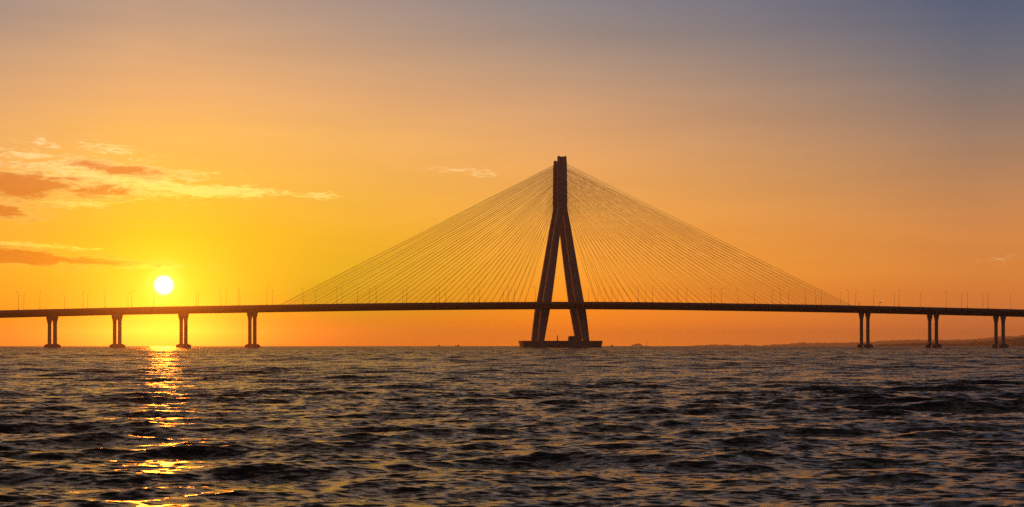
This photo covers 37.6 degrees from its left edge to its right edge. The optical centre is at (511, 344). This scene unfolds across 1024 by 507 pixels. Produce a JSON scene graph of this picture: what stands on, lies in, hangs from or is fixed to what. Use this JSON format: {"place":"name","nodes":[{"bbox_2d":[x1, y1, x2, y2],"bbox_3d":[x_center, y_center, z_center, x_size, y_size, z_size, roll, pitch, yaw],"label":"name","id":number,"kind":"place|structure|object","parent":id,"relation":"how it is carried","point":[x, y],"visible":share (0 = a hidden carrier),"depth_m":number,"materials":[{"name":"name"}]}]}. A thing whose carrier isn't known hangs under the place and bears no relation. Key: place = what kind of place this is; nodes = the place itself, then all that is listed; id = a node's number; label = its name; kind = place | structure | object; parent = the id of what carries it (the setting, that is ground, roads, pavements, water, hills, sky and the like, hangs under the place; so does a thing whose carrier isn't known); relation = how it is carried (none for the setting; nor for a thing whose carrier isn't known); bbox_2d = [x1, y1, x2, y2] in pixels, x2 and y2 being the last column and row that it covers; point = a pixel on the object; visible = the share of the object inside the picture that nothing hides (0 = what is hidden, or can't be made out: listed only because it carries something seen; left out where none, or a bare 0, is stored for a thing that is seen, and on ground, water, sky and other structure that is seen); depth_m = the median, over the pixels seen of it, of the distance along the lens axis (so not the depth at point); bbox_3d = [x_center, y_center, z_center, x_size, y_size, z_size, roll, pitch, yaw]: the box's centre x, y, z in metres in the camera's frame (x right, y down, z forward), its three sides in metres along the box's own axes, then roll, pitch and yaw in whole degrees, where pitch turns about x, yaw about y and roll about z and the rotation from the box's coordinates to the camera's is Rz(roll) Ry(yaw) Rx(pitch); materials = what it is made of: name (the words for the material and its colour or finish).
{"place":"outdoors","nodes":[
{"label":"outdoors","id":0,"kind":"place"},
{"bbox_2d":[0,346,1023,506],"bbox_3d":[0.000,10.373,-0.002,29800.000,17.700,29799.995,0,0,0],"label":"sea","id":1,"kind":"structure","parent":0,"point":[509,426],"depth_m":32.45,"materials":[{"name":"black liquid"}]},
{"bbox_2d":[0,156,1023,347],"bbox_3d":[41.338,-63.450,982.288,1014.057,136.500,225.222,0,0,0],"label":"cable stayed bridge","id":2,"kind":"structure","parent":1,"relation":"in","point":[576,305],"depth_m":1039.74,"materials":[{"name":"concrete"}]},
{"bbox_2d":[568,336,575,340],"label":"hut","id":3,"kind":"object","parent":2,"relation":"on","point":[571,338],"visible":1,"depth_m":1048.44,"materials":[{"name":"concrete"}]},
{"bbox_2d":[0,0,1023,345],"label":"sky","id":4,"kind":"structure","parent":0,"point":[154,153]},
{"bbox_2d":[695,344,744,345],"bbox_3d":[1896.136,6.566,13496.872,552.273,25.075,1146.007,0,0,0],"label":"shore","id":5,"kind":"structure","parent":0,"point":[720,345],"depth_m":13288.95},
{"bbox_2d":[745,335,1023,345],"bbox_3d":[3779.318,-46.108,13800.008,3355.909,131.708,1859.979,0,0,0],"label":"shore hills","id":6,"kind":"structure","parent":0,"point":[878,342],"depth_m":13528.88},
{"bbox_2d":[883,340,979,344],"bbox_3d":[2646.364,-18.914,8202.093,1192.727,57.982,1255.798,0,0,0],"label":"ridge","id":7,"kind":"structure","parent":0,"point":[968,342],"depth_m":8144.06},
{"bbox_2d":[874,337,1023,345],"bbox_3d":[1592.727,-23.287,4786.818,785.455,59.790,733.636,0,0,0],"label":"headland","id":8,"kind":"structure","parent":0,"point":[1019,341],"depth_m":4660.70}
]}

